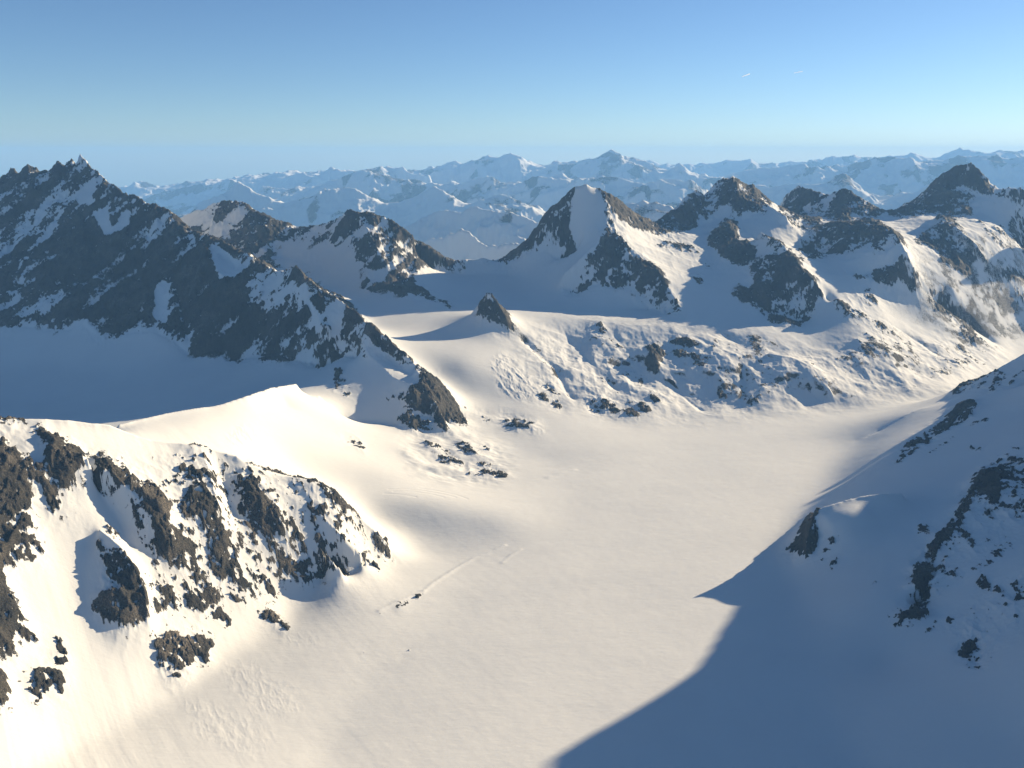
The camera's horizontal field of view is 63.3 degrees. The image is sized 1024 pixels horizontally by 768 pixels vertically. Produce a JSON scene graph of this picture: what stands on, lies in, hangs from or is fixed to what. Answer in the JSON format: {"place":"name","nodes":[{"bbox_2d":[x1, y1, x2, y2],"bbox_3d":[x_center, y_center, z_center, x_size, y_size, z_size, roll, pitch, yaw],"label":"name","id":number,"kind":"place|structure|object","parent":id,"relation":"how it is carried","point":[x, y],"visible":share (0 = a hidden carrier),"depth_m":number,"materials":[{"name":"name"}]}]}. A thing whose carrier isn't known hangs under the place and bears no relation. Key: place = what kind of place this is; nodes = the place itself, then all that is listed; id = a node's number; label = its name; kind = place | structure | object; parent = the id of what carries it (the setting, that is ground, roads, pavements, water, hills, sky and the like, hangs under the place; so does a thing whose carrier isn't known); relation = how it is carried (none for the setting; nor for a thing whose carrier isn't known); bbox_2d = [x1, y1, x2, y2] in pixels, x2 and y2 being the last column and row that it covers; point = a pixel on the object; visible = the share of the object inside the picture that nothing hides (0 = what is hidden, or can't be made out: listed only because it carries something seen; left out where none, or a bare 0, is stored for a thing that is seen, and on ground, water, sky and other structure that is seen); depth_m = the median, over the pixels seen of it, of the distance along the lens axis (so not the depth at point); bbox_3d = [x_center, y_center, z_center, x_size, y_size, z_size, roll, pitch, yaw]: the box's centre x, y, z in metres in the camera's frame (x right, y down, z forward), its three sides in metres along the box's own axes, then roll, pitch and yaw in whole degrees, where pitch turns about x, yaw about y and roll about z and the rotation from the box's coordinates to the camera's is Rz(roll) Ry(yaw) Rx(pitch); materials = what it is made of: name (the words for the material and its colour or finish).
{"place":"outdoors","nodes":[
{"label":"outdoors","id":0,"kind":"place"},
{"bbox_2d":[0,416,394,767],"bbox_3d":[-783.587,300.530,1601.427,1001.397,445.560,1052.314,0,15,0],"label":"hill","id":1,"kind":"structure","parent":0,"point":[119,548],"depth_m":1639.26,"materials":[{"name":"white snow"}]},
{"bbox_2d":[18,667,65,702],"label":"rock outcrop","id":2,"kind":"object","parent":1,"relation":"on","point":[54,673],"visible":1,"depth_m":1395.16,"materials":[{"name":"grey stone"}]},
{"bbox_2d":[55,635,68,664],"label":"rock outcrop","id":3,"kind":"object","parent":1,"relation":"on","point":[61,648],"visible":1,"depth_m":1446.56,"materials":[{"name":"grey stone"}]},
{"bbox_2d":[154,630,195,677],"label":"rock outcrop","id":4,"kind":"object","parent":1,"relation":"on","point":[185,650],"visible":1,"depth_m":1557.07,"materials":[{"name":"grey stone"}]},
{"bbox_2d":[186,633,214,663],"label":"rock outcrop","id":5,"kind":"object","parent":1,"relation":"on","point":[206,645],"visible":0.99,"depth_m":1597.10,"materials":[{"name":"grey stone"}]},
{"bbox_2d":[210,604,231,626],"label":"rock outcrop","id":6,"kind":"object","parent":1,"relation":"on","point":[220,613],"visible":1,"depth_m":1669.42,"materials":[{"name":"grey stone"}]},
{"bbox_2d":[229,585,246,603],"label":"rock outcrop","id":7,"kind":"object","parent":1,"relation":"on","point":[236,598],"visible":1,"depth_m":1714.55,"materials":[{"name":"grey stone"}]},
{"bbox_2d":[256,569,277,598],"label":"rock outcrop","id":8,"kind":"object","parent":1,"relation":"on","point":[270,588],"visible":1,"depth_m":1777.32,"materials":[{"name":"grey stone"}]},
{"bbox_2d":[257,608,290,630],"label":"rock outcrop","id":9,"kind":"object","parent":1,"relation":"on","point":[273,617],"visible":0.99,"depth_m":1730.29,"materials":[{"name":"grey stone"}]},
{"bbox_2d":[363,550,379,569],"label":"rock outcrop","id":10,"kind":"object","parent":1,"relation":"on","point":[374,564],"visible":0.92,"depth_m":1936.02,"materials":[{"name":"grey stone"}]},
{"bbox_2d":[0,154,464,426],"bbox_3d":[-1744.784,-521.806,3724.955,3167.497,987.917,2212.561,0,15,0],"label":"mountain","id":11,"kind":"structure","parent":0,"point":[84,245],"depth_m":3475.41,"materials":[{"name":"grey stone"}]},
{"bbox_2d":[333,367,345,388],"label":"rock outcrop","id":12,"kind":"object","parent":11,"relation":"on","point":[338,371],"visible":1,"depth_m":2932.24,"materials":[{"name":"grey stone"}]},
{"bbox_2d":[397,409,432,432],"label":"rock outcrop","id":13,"kind":"object","parent":11,"relation":"on","point":[415,422],"visible":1,"depth_m":2790.09,"materials":[{"name":"grey stone"}]},
{"bbox_2d":[181,200,456,302],"bbox_3d":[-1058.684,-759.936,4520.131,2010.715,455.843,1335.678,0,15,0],"label":"mountain","id":14,"kind":"structure","parent":0,"point":[353,250],"depth_m":4280.49,"materials":[{"name":"white snow"}]},
{"bbox_2d":[466,293,517,340],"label":"rock peak","id":15,"kind":"object","parent":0,"point":[490,315],"visible":1,"depth_m":3529.78,"materials":[{"name":"grey stone"}]},
{"bbox_2d":[0,187,1023,767],"bbox_3d":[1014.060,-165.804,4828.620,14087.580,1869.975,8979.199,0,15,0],"label":"glacier","id":16,"kind":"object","parent":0,"point":[602,575],"visible":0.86,"depth_m":2337.45,"materials":[{"name":"white snow"}]},
{"bbox_2d":[351,440,365,448],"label":"rock outcrop","id":17,"kind":"object","parent":16,"relation":"on","point":[360,443],"visible":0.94,"depth_m":2520.75,"materials":[{"name":"grey stone"}]},
{"bbox_2d":[468,469,507,477],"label":"rock outcrop","id":18,"kind":"object","parent":16,"relation":"on","point":[499,472],"visible":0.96,"depth_m":2518.98,"materials":[{"name":"grey stone"}]},
{"bbox_2d":[505,418,533,427],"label":"rock outcrop","id":19,"kind":"object","parent":16,"relation":"on","point":[517,424],"visible":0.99,"depth_m":2915.99,"materials":[{"name":"grey stone"}]},
{"bbox_2d":[541,384,560,394],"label":"rock outcrop","id":20,"kind":"object","parent":16,"relation":"on","point":[551,389],"visible":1,"depth_m":3203.91,"materials":[{"name":"grey stone"}]},
{"bbox_2d":[693,276,703,283],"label":"rock outcrop","id":21,"kind":"object","parent":16,"relation":"on","point":[698,280],"visible":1,"depth_m":4089.26,"materials":[{"name":"grey stone"}]},
{"bbox_2d":[0,0,1023,186],"label":"sky","id":22,"kind":"structure","parent":0,"point":[155,92],"materials":[{"name":"blue"}]},
{"bbox_2d":[117,147,1023,259],"bbox_3d":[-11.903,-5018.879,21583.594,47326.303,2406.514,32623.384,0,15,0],"label":"distant mountains","id":23,"kind":"structure","parent":0,"point":[488,207],"depth_m":20417.81,"materials":[{"name":"white snow"}]},
{"bbox_2d":[557,184,686,313],"bbox_3d":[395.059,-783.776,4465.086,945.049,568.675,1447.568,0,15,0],"label":"mountain","id":24,"kind":"structure","parent":0,"point":[599,227],"depth_m":4233.82,"materials":[{"name":"white snow"}]},
{"bbox_2d":[657,176,787,249],"bbox_3d":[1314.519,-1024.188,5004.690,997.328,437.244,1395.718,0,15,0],"label":"mountain","id":25,"kind":"structure","parent":0,"point":[732,212],"depth_m":4794.50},
{"bbox_2d":[728,232,837,321],"bbox_3d":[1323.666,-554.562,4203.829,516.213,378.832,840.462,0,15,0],"label":"mountain","id":26,"kind":"structure","parent":0,"point":[773,275],"depth_m":4028.97,"materials":[{"name":"grey stone"}]},
{"bbox_2d":[790,185,928,244],"bbox_3d":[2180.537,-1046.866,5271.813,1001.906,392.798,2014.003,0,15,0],"label":"mountain","id":27,"kind":"structure","parent":0,"point":[907,223],"depth_m":5024.81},
{"bbox_2d":[790,354,1023,767],"bbox_3d":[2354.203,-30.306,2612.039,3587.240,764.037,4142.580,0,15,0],"label":"hill","id":28,"kind":"structure","parent":0,"point":[909,569],"depth_m":1761.76,"materials":[{"name":"white snow"}]},
{"bbox_2d":[785,507,819,558],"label":"rock outcrop","id":29,"kind":"object","parent":28,"relation":"on","point":[809,535],"visible":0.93,"depth_m":2010.57,"materials":[{"name":"grey stone"}]},
{"bbox_2d":[899,399,976,456],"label":"rock outcrop","id":30,"kind":"object","parent":28,"relation":"on","point":[960,408],"visible":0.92,"depth_m":2650.35,"materials":[{"name":"rock"},{"name":"snow"}]},
{"bbox_2d":[958,637,979,660],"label":"rock outcrop","id":31,"kind":"object","parent":28,"relation":"on","point":[969,646],"visible":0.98,"depth_m":1554.11,"materials":[{"name":"grey stone"}]},
{"bbox_2d":[1010,579,1023,600],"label":"rock outcrop","id":32,"kind":"object","parent":28,"relation":"on","point":[1018,596],"visible":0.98,"depth_m":1641.74,"materials":[{"name":"grey stone"}]},
{"bbox_2d":[924,162,1003,218],"bbox_3d":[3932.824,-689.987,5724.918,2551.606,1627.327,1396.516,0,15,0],"label":"mountain","id":33,"kind":"structure","parent":0,"point":[970,190],"depth_m":5216.71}
]}

